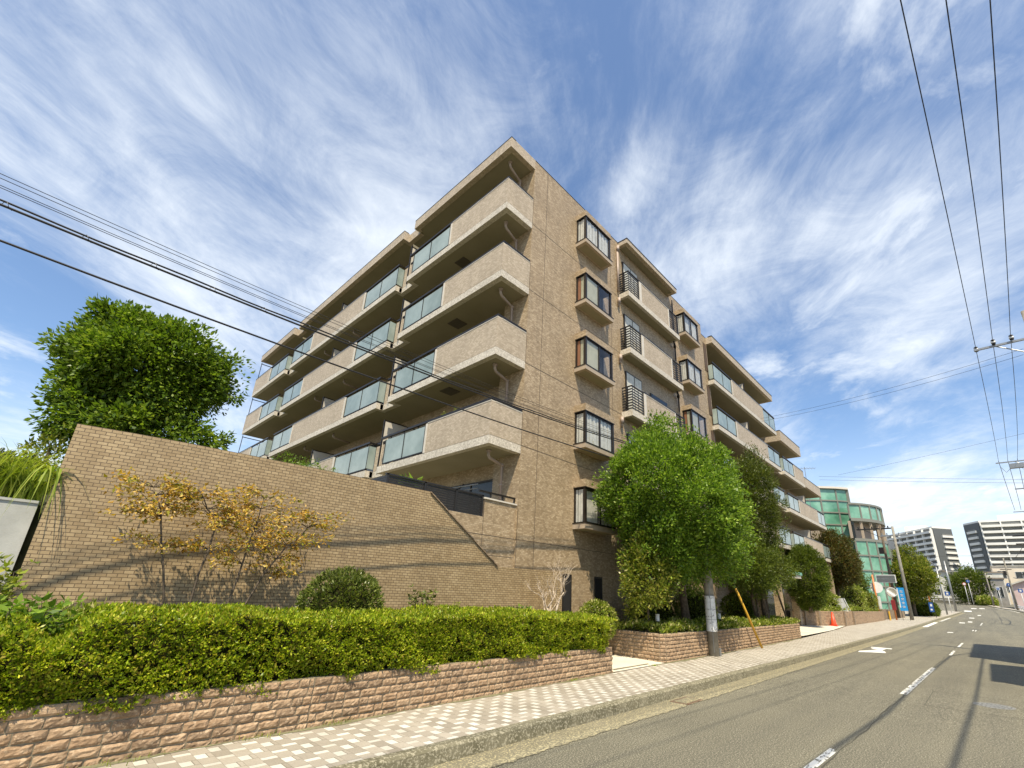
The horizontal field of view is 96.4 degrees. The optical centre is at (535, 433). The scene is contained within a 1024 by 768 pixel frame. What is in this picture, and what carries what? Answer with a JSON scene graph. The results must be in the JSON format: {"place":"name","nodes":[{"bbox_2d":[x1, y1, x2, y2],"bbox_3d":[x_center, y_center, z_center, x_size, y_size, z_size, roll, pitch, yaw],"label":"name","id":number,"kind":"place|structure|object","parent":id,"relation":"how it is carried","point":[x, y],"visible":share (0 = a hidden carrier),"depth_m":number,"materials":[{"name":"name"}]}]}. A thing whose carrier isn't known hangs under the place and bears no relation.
{"place":"outdoors","nodes":[
{"label":"outdoors","id":0,"kind":"place"},
{"bbox_2d":[1,490,48,599],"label":"terrace ground","id":1,"kind":"structure","parent":0,"point":[26,543],"depth_m":7.23,"materials":[{"name":"soil"}]},
{"bbox_2d":[0,496,38,584],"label":"concrete wall","id":2,"kind":"structure","parent":1,"relation":"on","point":[16,517],"depth_m":7.01,"materials":[{"name":"white concrete"}]},
{"bbox_2d":[0,439,64,501],"bbox_3d":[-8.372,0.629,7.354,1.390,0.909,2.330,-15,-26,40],"label":"tall grass","id":3,"kind":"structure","parent":2,"relation":"on","point":[4,485],"depth_m":7.27,"materials":[{"name":"green plant"}]},
{"bbox_2d":[7,421,80,481],"bbox_3d":[-8.504,0.485,7.989,1.037,1.495,1.129,6,-20,-11],"label":"broadleaf tree","id":4,"kind":"object","parent":1,"relation":"on","point":[54,447],"visible":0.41,"depth_m":7.92,"materials":[{"name":"green plant"}]},
{"bbox_2d":[24,293,255,452],"bbox_3d":[-8.118,-0.644,9.465,3.097,4.453,3.587,-15,-26,40],"label":"broadleaf tree","id":5,"kind":"object","parent":1,"relation":"on","point":[175,385],"visible":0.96,"depth_m":8.85,"materials":[{"name":"green plant"}]},
{"bbox_2d":[271,451,315,466],"bbox_3d":[-5.485,0.869,10.267,0.796,0.959,1.216,-15,-26,40],"label":"feathery shrub","id":6,"kind":"object","parent":1,"relation":"on","point":[302,463],"visible":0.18,"depth_m":10.32,"materials":[{"name":"green plant"}]},
{"bbox_2d":[0,0,1023,569],"label":"sky","id":7,"kind":"structure","parent":0,"point":[773,160],"materials":[{"name":"blue"}]},
{"bbox_2d":[96,610,958,767],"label":"pavement","id":8,"kind":"structure","parent":0,"point":[329,746],"depth_m":6.59,"materials":[{"name":"beige tile"}]},
{"bbox_2d":[0,646,612,767],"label":"brick planter","id":9,"kind":"object","parent":8,"relation":"on","point":[46,736],"visible":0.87,"depth_m":5.37,"materials":[{"name":"brown brick"}]},
{"bbox_2d":[78,638,802,767],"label":"silt strip","id":10,"kind":"object","parent":8,"relation":"on","point":[159,754],"visible":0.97,"depth_m":6.06,"materials":[{"name":"brown soil"}]},
{"bbox_2d":[697,448,721,656],"bbox_3d":[5.950,3.848,16.025,0.352,7.400,0.344,-15,-26,40],"label":"utility pole","id":11,"kind":"object","parent":8,"relation":"on","point":[714,649],"visible":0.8,"depth_m":15.13,"materials":[{"name":"concrete"}]},
{"bbox_2d":[0,187,606,435],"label":"overhead cable","id":12,"kind":"object","parent":11,"relation":"attached to","point":[259,298],"visible":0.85,"depth_m":8.01,"materials":[{"name":"black rubber"}]},
{"bbox_2d":[0,185,620,439],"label":"overhead cable","id":13,"kind":"object","parent":11,"relation":"attached to","point":[264,298],"visible":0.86,"depth_m":8.06,"materials":[{"name":"black rubber"}]},
{"bbox_2d":[0,178,630,440],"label":"overhead cable","id":14,"kind":"object","parent":11,"relation":"attached to","point":[262,292],"visible":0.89,"depth_m":8.06,"materials":[{"name":"black rubber"}]},
{"bbox_2d":[0,173,632,439],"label":"overhead cable","id":15,"kind":"object","parent":11,"relation":"attached to","point":[263,289],"visible":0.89,"depth_m":8.05,"materials":[{"name":"black rubber"}]},
{"bbox_2d":[0,199,633,444],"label":"overhead cable","id":16,"kind":"object","parent":11,"relation":"attached to","point":[58,224],"visible":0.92,"depth_m":7.98,"materials":[{"name":"black rubber"}]},
{"bbox_2d":[0,201,678,447],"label":"cable bundle","id":17,"kind":"object","parent":11,"relation":"attached to","point":[90,241],"visible":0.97,"depth_m":7.95,"materials":[{"name":"black rubber"}]},
{"bbox_2d":[0,239,679,465],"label":"overhead cable","id":18,"kind":"object","parent":11,"relation":"attached to","point":[79,270],"visible":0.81,"depth_m":7.85,"materials":[{"name":"black rubber"}]},
{"bbox_2d":[735,588,762,647],"bbox_3d":[8.312,7.206,17.777,1.598,2.190,0.094,17,-24,-35],"label":"guy wire guard","id":19,"kind":"object","parent":8,"relation":"on","point":[749,619],"visible":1,"depth_m":17.74,"materials":[{"name":"yellow plastic"}]},
{"bbox_2d":[856,525,900,617],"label":"utility pole","id":20,"kind":"object","parent":8,"relation":"on","point":[882,550],"visible":0.88,"depth_m":58.42,"materials":[{"name":"grey metal"}]},
{"bbox_2d":[876,575,897,619],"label":"traffic mirror","id":21,"kind":"object","parent":8,"relation":"on","point":[891,592],"visible":0.94,"depth_m":53.49,"materials":[{"name":"white paint"}]},
{"bbox_2d":[880,526,913,619],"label":"utility pole","id":22,"kind":"object","parent":8,"relation":"on","point":[891,546],"visible":0.88,"depth_m":56.11,"materials":[{"name":"concrete"}]},
{"bbox_2d":[896,587,910,619],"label":"street banner","id":23,"kind":"object","parent":8,"relation":"on","point":[901,594],"visible":0.97,"depth_m":53.10,"materials":[{"name":"blue fabric"}]},
{"bbox_2d":[889,543,941,615],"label":"street tree","id":24,"kind":"object","parent":8,"relation":"on","point":[922,584],"visible":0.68,"depth_m":63.14,"materials":[{"name":"green plant"}]},
{"bbox_2d":[908,599,941,616],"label":"street shrub","id":25,"kind":"object","parent":8,"relation":"on","point":[922,610],"visible":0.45,"depth_m":64.02,"materials":[{"name":"green plant"}]},
{"bbox_2d":[928,599,936,617],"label":"street banner","id":26,"kind":"object","parent":8,"relation":"on","point":[931,607],"visible":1,"depth_m":61.09,"materials":[{"name":"blue fabric"}]},
{"bbox_2d":[929,561,947,614],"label":"street lamp","id":27,"kind":"object","parent":8,"relation":"on","point":[941,591],"visible":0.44,"depth_m":70.05,"materials":[{"name":"metal"}]},
{"bbox_2d":[938,561,957,611],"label":"utility pole","id":28,"kind":"object","parent":8,"relation":"on","point":[952,595],"visible":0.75,"depth_m":79.12,"materials":[{"name":"concrete"}]},
{"bbox_2d":[238,136,835,625],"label":"apartment building","id":29,"kind":"structure","parent":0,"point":[510,266],"depth_m":19.07,"materials":[{"name":"beige tile"}]},
{"bbox_2d":[562,574,571,618],"bbox_3d":[1.012,5.750,14.806,0.022,2.270,0.480,-15,-26,40],"label":"door","id":30,"kind":"structure","parent":29,"relation":"in","point":[566,598],"depth_m":14.98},
{"bbox_2d":[576,210,612,269],"bbox_3d":[2.669,-8.698,20.627,0.573,1.748,2.030,-15,-26,40],"label":"bay window","id":31,"kind":"structure","parent":29,"relation":"in","point":[593,240],"depth_m":20.33,"materials":[{"name":"beige concrete"}]},
{"bbox_2d":[575,267,613,326],"bbox_3d":[2.552,-5.839,19.630,0.573,1.748,2.030,-15,-26,40],"label":"bay window","id":32,"kind":"structure","parent":29,"relation":"in","point":[591,291],"depth_m":19.28,"materials":[{"name":"beige concrete"}]},
{"bbox_2d":[574,330,614,388],"bbox_3d":[2.436,-2.990,18.637,0.573,1.748,2.030,-15,-26,40],"label":"bay window","id":33,"kind":"structure","parent":29,"relation":"in","point":[590,352],"depth_m":18.29,"materials":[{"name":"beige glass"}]},
{"bbox_2d":[573,403,616,461],"bbox_3d":[2.315,-0.017,17.600,0.573,1.748,2.030,-15,-26,40],"label":"bay window","id":34,"kind":"structure","parent":29,"relation":"in","point":[584,412],"depth_m":17.28,"materials":[{"name":"beige glass"}]},
{"bbox_2d":[572,478,617,535],"bbox_3d":[2.204,2.719,16.646,0.573,1.748,2.030,-15,-26,40],"label":"bay window","id":35,"kind":"structure","parent":29,"relation":"in","point":[585,518],"depth_m":16.19,"materials":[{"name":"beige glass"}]},
{"bbox_2d":[594,577,602,605],"bbox_3d":[2.217,6.225,16.028,0.022,2.270,0.480,-15,-26,40],"label":"door","id":36,"kind":"structure","parent":29,"relation":"in","point":[598,593],"depth_m":16.25,"materials":[{"name":"black glass"}]},
{"bbox_2d":[675,308,699,349],"bbox_3d":[9.025,-6.172,27.068,0.573,1.748,1.980,-15,-26,40],"label":"bay window","id":37,"kind":"structure","parent":29,"relation":"in","point":[686,322],"depth_m":26.78,"materials":[{"name":"beige glass"}]},
{"bbox_2d":[678,354,704,395],"bbox_3d":[8.909,-3.313,26.071,0.573,1.748,1.980,-15,-26,40],"label":"bay window","id":38,"kind":"structure","parent":29,"relation":"in","point":[690,368],"depth_m":25.75,"materials":[{"name":"beige glass"}]},
{"bbox_2d":[682,404,708,443],"bbox_3d":[8.793,-0.464,25.077,0.573,1.748,1.980,-15,-26,40],"label":"bay window","id":39,"kind":"structure","parent":29,"relation":"in","point":[692,415],"depth_m":24.72,"materials":[{"name":"beige tile"}]},
{"bbox_2d":[703,343,707,371],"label":"window","id":40,"kind":"structure","parent":29,"relation":"in","point":[704,346],"depth_m":29.15,"materials":[{"name":"grey glass"}]},
{"bbox_2d":[707,385,712,416],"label":"window","id":41,"kind":"structure","parent":29,"relation":"in","point":[708,388],"depth_m":28.16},
{"bbox_2d":[761,349,1020,418],"bbox_3d":[20.222,-2.596,28.139,0.014,0.946,14.121,12,-21,-26],"label":"crossing wire","id":42,"kind":"object","parent":29,"relation":"attached to","point":[899,385],"visible":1,"depth_m":26.23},
{"bbox_2d":[766,355,1020,420],"bbox_3d":[20.194,-2.342,28.068,0.014,1.015,14.074,12,-21,-26],"label":"crossing wire","id":43,"kind":"object","parent":29,"relation":"attached to","point":[901,389],"visible":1,"depth_m":26.07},
{"bbox_2d":[577,598,620,639],"bbox_3d":[1.925,5.801,14.121,1.277,1.384,1.466,-15,-26,40],"label":"rounded shrub","id":44,"kind":"object","parent":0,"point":[590,606],"visible":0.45,"depth_m":13.95,"materials":[{"name":"green plant"}]},
{"bbox_2d":[604,623,800,664],"bbox_3d":[7.776,8.513,19.175,3.016,0.884,15.487,-15,-26,40],"label":"brick planter","id":45,"kind":"object","parent":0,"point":[665,647],"visible":0.71,"depth_m":14.17,"materials":[{"name":"brown brick"}]},
{"bbox_2d":[618,613,799,633],"bbox_3d":[8.070,7.869,19.116,2.171,0.712,15.317,-14,-25,39],"label":"ivy groundcover","id":46,"kind":"object","parent":45,"relation":"in","point":[672,625],"visible":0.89,"depth_m":15.45,"materials":[{"name":"green plant"}]},
{"bbox_2d":[620,611,790,633],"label":"planting soil","id":47,"kind":"structure","parent":0,"point":[788,614],"depth_m":16.07,"materials":[{"name":"brown soil"}]},
{"bbox_2d":[0,551,38,603],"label":"nandina bush","id":48,"kind":"object","parent":47,"relation":"on","point":[6,589],"visible":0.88,"depth_m":5.90,"materials":[{"name":"green plant"}]},
{"bbox_2d":[0,591,87,642],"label":"nandina bush","id":49,"kind":"object","parent":47,"relation":"on","point":[42,615],"visible":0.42,"depth_m":4.87,"materials":[{"name":"green plant"}]},
{"bbox_2d":[98,466,353,604],"bbox_3d":[-5.279,2.175,7.919,1.352,2.906,3.923,-15,-26,40],"label":"yellow tree","id":50,"kind":"object","parent":47,"relation":"on","point":[188,496],"visible":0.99,"depth_m":7.91,"materials":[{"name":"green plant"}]},
{"bbox_2d":[8,597,558,634],"bbox_3d":[-4.203,3.292,7.984,2.224,0.783,13.152,-15,-26,40],"label":"groundcover","id":51,"kind":"object","parent":47,"relation":"on","point":[77,608],"visible":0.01,"depth_m":5.78,"materials":[{"name":"green plant"}]},
{"bbox_2d":[407,584,438,607],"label":"leafy sapling","id":52,"kind":"object","parent":51,"relation":"on","point":[413,599],"visible":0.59,"depth_m":9.53,"materials":[{"name":"green plant"}]},
{"bbox_2d":[8,424,561,625],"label":"retaining wall","id":53,"kind":"structure","parent":47,"relation":"on","point":[397,541],"depth_m":8.72,"materials":[{"name":"beige brick"}]},
{"bbox_2d":[3,464,93,518],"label":"hanging grass","id":54,"kind":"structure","parent":53,"relation":"hanging from","point":[46,475],"depth_m":7.17,"materials":[{"name":"green plant"}]},
{"bbox_2d":[371,473,483,515],"bbox_3d":[-3.662,1.962,13.091,2.960,0.630,3.140,-15,-26,40],"label":"louvered fence","id":55,"kind":"object","parent":53,"relation":"on","point":[455,499],"visible":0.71,"depth_m":12.39,"materials":[{"name":"grey metal"}]},
{"bbox_2d":[0,599,615,721],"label":"clipped hedge","id":56,"kind":"object","parent":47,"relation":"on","point":[114,650],"visible":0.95,"depth_m":5.58,"materials":[{"name":"green plant"}]},
{"bbox_2d":[294,565,385,620],"bbox_3d":[-3.279,2.846,7.737,1.350,1.236,1.549,-15,-26,40],"label":"round shrub","id":57,"kind":"object","parent":47,"relation":"on","point":[340,590],"visible":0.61,"depth_m":7.48,"materials":[{"name":"green plant"}]},
{"bbox_2d":[525,560,575,610],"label":"bare tree","id":58,"kind":"object","parent":47,"relation":"on","point":[552,598],"visible":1,"depth_m":13.50,"materials":[{"name":"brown wood"}]},
{"bbox_2d":[615,525,683,631],"bbox_3d":[3.540,4.604,14.221,2.101,3.352,2.386,0,-19,6],"label":"broadleaf tree","id":59,"kind":"object","parent":47,"relation":"on","point":[651,595],"visible":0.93,"depth_m":13.94,"materials":[{"name":"green plant"}]},
{"bbox_2d":[627,598,681,621],"bbox_3d":[4.404,6.571,16.706,1.370,1.568,3.403,-15,-26,40],"label":"rounded shrub","id":60,"kind":"object","parent":47,"relation":"on","point":[665,613],"visible":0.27,"depth_m":16.30,"materials":[{"name":"green plant"}]},
{"bbox_2d":[591,409,763,630],"bbox_3d":[5.398,3.146,16.459,4.979,7.813,7.880,-15,-26,40],"label":"green tree","id":61,"kind":"object","parent":47,"relation":"on","point":[678,530],"visible":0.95,"depth_m":14.82,"materials":[{"name":"green plant"}]},
{"bbox_2d":[673,585,717,620],"bbox_3d":[6.700,7.313,19.076,1.420,1.919,3.268,-15,-26,40],"label":"rounded shrub","id":62,"kind":"object","parent":47,"relation":"on","point":[697,609],"visible":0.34,"depth_m":18.49,"materials":[{"name":"green plant"}]},
{"bbox_2d":[719,591,756,618],"bbox_3d":[9.902,8.574,22.188,1.393,1.849,3.449,-15,-26,40],"label":"rounded shrub","id":63,"kind":"object","parent":47,"relation":"on","point":[733,606],"visible":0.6,"depth_m":21.55,"materials":[{"name":"green plant"}]},
{"bbox_2d":[714,525,803,617],"bbox_3d":[10.961,7.086,22.515,3.569,4.561,8.480,-15,-26,40],"label":"staked tree","id":64,"kind":"object","parent":47,"relation":"on","point":[763,562],"visible":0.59,"depth_m":20.89,"materials":[{"name":"green plant"}]},
{"bbox_2d":[726,441,794,618],"bbox_3d":[11.136,4.818,23.505,3.815,9.465,4.731,-15,-26,40],"label":"conifer tree","id":65,"kind":"object","parent":47,"relation":"on","point":[751,474],"visible":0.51,"depth_m":23.29,"materials":[{"name":"green plant"}]},
{"bbox_2d":[784,542,834,612],"bbox_3d":[19.492,10.305,32.799,3.314,4.964,4.218,-15,-26,40],"label":"oval evergreen","id":66,"kind":"object","parent":47,"relation":"on","point":[810,594],"visible":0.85,"depth_m":31.89,"materials":[{"name":"green plant"}]},
{"bbox_2d":[825,591,841,610],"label":"leafy shrub","id":67,"kind":"object","parent":47,"relation":"on","point":[831,601],"visible":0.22,"depth_m":38.10,"materials":[{"name":"green plant"}]},
{"bbox_2d":[790,610,884,628],"bbox_3d":[29.064,16.945,41.814,1.459,1.264,29.427,-16,-26,42],"label":"brick planter","id":68,"kind":"object","parent":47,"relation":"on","point":[862,617],"visible":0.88,"depth_m":36.74,"materials":[{"name":"brown brick"}]},
{"bbox_2d":[802,597,879,611],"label":"juniper","id":69,"kind":"object","parent":68,"relation":"on","point":[852,607],"visible":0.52,"depth_m":40.65,"materials":[{"name":"green plant"}]},
{"bbox_2d":[811,525,864,596],"bbox_3d":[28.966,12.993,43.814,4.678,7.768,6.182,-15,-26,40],"label":"russet tree","id":70,"kind":"object","parent":47,"relation":"on","point":[847,563],"visible":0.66,"depth_m":42.54,"materials":[{"name":"brown plant"}]},
{"bbox_2d":[834,598,850,610],"bbox_3d":[26.268,14.725,39.193,0.600,1.120,3.400,-15,-26,40],"label":"stone plaque","id":71,"kind":"object","parent":47,"relation":"on","point":[843,604],"visible":0.5,"depth_m":38.47,"materials":[{"name":"stone"}]},
{"bbox_2d":[835,570,871,593],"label":"conifer tree","id":72,"kind":"object","parent":47,"relation":"on","point":[864,585],"visible":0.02,"depth_m":50.00,"materials":[{"name":"green plant"}]},
{"bbox_2d":[840,583,868,610],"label":"leafy shrub","id":73,"kind":"object","parent":47,"relation":"on","point":[854,595],"visible":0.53,"depth_m":44.55,"materials":[{"name":"green plant"}]},
{"bbox_2d":[858,590,879,610],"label":"leafy shrub","id":74,"kind":"object","parent":47,"relation":"on","point":[872,600],"visible":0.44,"depth_m":48.92,"materials":[{"name":"green plant"}]},
{"bbox_2d":[870,575,882,609],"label":"traffic mirror","id":75,"kind":"object","parent":47,"relation":"on","point":[877,587],"visible":0.76,"depth_m":51.55,"materials":[{"name":"white paint"}]},
{"bbox_2d":[612,625,842,671],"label":"forecourt","id":76,"kind":"structure","parent":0,"point":[618,661],"depth_m":13.16,"materials":[{"name":"grey concrete"}]},
{"bbox_2d":[829,612,838,625],"bbox_3d":[22.826,14.239,35.053,0.520,0.980,0.520,-15,-26,40],"label":"traffic cone","id":77,"kind":"object","parent":76,"relation":"on","point":[833,622],"visible":1,"depth_m":34.91,"materials":[{"name":"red plastic"}]},
{"bbox_2d":[490,603,1023,767],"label":"road","id":78,"kind":"structure","parent":0,"point":[802,718],"depth_m":8.14,"materials":[{"name":"grey asphalt"}]},
{"bbox_2d":[330,610,961,767],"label":"kerb","id":79,"kind":"structure","parent":78,"relation":"on","point":[432,754],"depth_m":6.75,"materials":[{"name":"concrete"}]},
{"bbox_2d":[427,613,963,767],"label":"gutter","id":80,"kind":"object","parent":78,"relation":"on","point":[495,754],"visible":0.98,"depth_m":7.21,"materials":[{"name":"concrete"}]},
{"bbox_2d":[670,697,702,704],"bbox_3d":[2.982,5.264,9.002,0.360,0.018,0.700,-15,-26,40],"label":"gutter grate","id":81,"kind":"object","parent":80,"relation":"on","point":[687,700],"visible":1,"depth_m":8.95,"materials":[{"name":"metal"}]},
{"bbox_2d":[470,627,924,767],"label":"gutter edge","id":82,"kind":"object","parent":78,"relation":"on","point":[533,751],"visible":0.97,"depth_m":7.09,"materials":[{"name":"grey concrete"}]},
{"bbox_2d":[804,608,1014,767],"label":"road markings","id":83,"kind":"object","parent":78,"relation":"on","point":[814,763],"visible":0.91,"depth_m":12.08,"materials":[{"name":"white paint"}]},
{"bbox_2d":[821,632,1023,767],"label":"road seams","id":84,"kind":"object","parent":78,"relation":"on","point":[893,704],"visible":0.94,"depth_m":8.60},
{"bbox_2d":[973,702,1015,709],"bbox_3d":[9.716,5.776,9.682,0.740,0.017,0.740,-15,-26,40],"label":"manhole cover","id":85,"kind":"object","parent":78,"relation":"on","point":[992,705],"visible":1,"depth_m":9.66,"materials":[{"name":"metal"}]},
{"bbox_2d":[927,597,966,603],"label":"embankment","id":86,"kind":"structure","parent":0,"point":[940,600],"depth_m":124.50,"materials":[{"name":"grey concrete"}]},
{"bbox_2d":[988,605,1023,611],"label":"pavement","id":87,"kind":"structure","parent":0,"point":[1005,608],"depth_m":91.89,"materials":[{"name":"grey concrete"}]},
{"bbox_2d":[975,594,998,605],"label":"street shrub","id":88,"kind":"object","parent":87,"relation":"on","point":[984,600],"visible":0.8,"depth_m":107.37,"materials":[{"name":"green plant"}]},
{"bbox_2d":[979,573,994,605],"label":"utility pole","id":89,"kind":"object","parent":87,"relation":"on","point":[987,584],"visible":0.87,"depth_m":103.05,"materials":[{"name":"concrete"}]},
{"bbox_2d":[998,558,1018,609],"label":"utility pole","id":90,"kind":"object","parent":87,"relation":"on","point":[1012,590],"visible":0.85,"depth_m":88.21,"materials":[{"name":"concrete"}]},
{"bbox_2d":[1000,604,1022,609],"bbox_3d":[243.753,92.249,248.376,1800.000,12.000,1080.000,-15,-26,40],"label":"ground","id":91,"kind":"structure","parent":0,"point":[1012,606],"depth_m":106.05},
{"bbox_2d":[805,486,905,615],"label":"glass building","id":92,"kind":"structure","parent":91,"relation":"on","point":[839,510],"depth_m":65.69,"materials":[{"name":"teal glass"}]},
{"bbox_2d":[859,609,904,619],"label":"stone wall","id":93,"kind":"structure","parent":91,"relation":"on","point":[886,615],"depth_m":54.95,"materials":[{"name":"beige stone"}]},
{"bbox_2d":[886,525,961,574],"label":"tower block","id":94,"kind":"structure","parent":91,"relation":"on","point":[937,545],"depth_m":225.14,"materials":[{"name":"concrete"}]},
{"bbox_2d":[933,569,970,603],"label":"gabled house","id":95,"kind":"structure","parent":91,"relation":"on","point":[942,573],"depth_m":127.05,"materials":[{"name":"white paint"}]},
{"bbox_2d":[942,563,996,604],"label":"street tree","id":96,"kind":"object","parent":91,"relation":"on","point":[960,576],"visible":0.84,"depth_m":112.97,"materials":[{"name":"green plant"}]},
{"bbox_2d":[963,513,1023,571],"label":"tower block","id":97,"kind":"structure","parent":91,"relation":"on","point":[986,539],"depth_m":202.11,"materials":[{"name":"concrete"}]},
{"bbox_2d":[983,572,1010,604],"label":"apartment house","id":98,"kind":"structure","parent":91,"relation":"on","point":[997,575],"depth_m":123.84,"materials":[{"name":"white paint"}]},
{"bbox_2d":[974,310,1023,351],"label":"power pole","id":99,"kind":"object","parent":91,"relation":"on","point":[993,342],"visible":1,"depth_m":21.48,"materials":[{"name":"metal"}]},
{"bbox_2d":[900,0,998,460],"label":"wire","id":100,"kind":"object","parent":99,"relation":"attached to","point":[940,182],"visible":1,"depth_m":12.84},
{"bbox_2d":[945,0,1007,459],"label":"wire","id":101,"kind":"object","parent":99,"relation":"attached to","point":[971,183],"visible":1,"depth_m":12.86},
{"bbox_2d":[989,0,1017,458],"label":"wire","id":102,"kind":"object","parent":99,"relation":"attached to","point":[1002,188],"visible":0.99,"depth_m":12.95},
{"bbox_2d":[989,578,1010,606],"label":"townhouse","id":103,"kind":"structure","parent":91,"relation":"on","point":[999,583],"depth_m":109.05,"materials":[{"name":"grey concrete"}]},
{"bbox_2d":[995,587,1004,596],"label":"window","id":104,"kind":"structure","parent":103,"relation":"in","point":[1001,591],"depth_m":108.92,"materials":[{"name":"white paint"}]},
{"bbox_2d":[990,565,1023,603],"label":"apartment house","id":105,"kind":"structure","parent":91,"relation":"on","point":[1015,572],"depth_m":127.08,"materials":[{"name":"beige paint"}]},
{"bbox_2d":[996,460,1023,489],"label":"power pole","id":106,"kind":"object","parent":91,"relation":"on","point":[1017,464],"visible":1,"depth_m":39.60,"materials":[{"name":"metal"}]},
{"bbox_2d":[1006,580,1023,608],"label":"gabled house","id":107,"kind":"structure","parent":91,"relation":"on","point":[1017,585],"depth_m":93.67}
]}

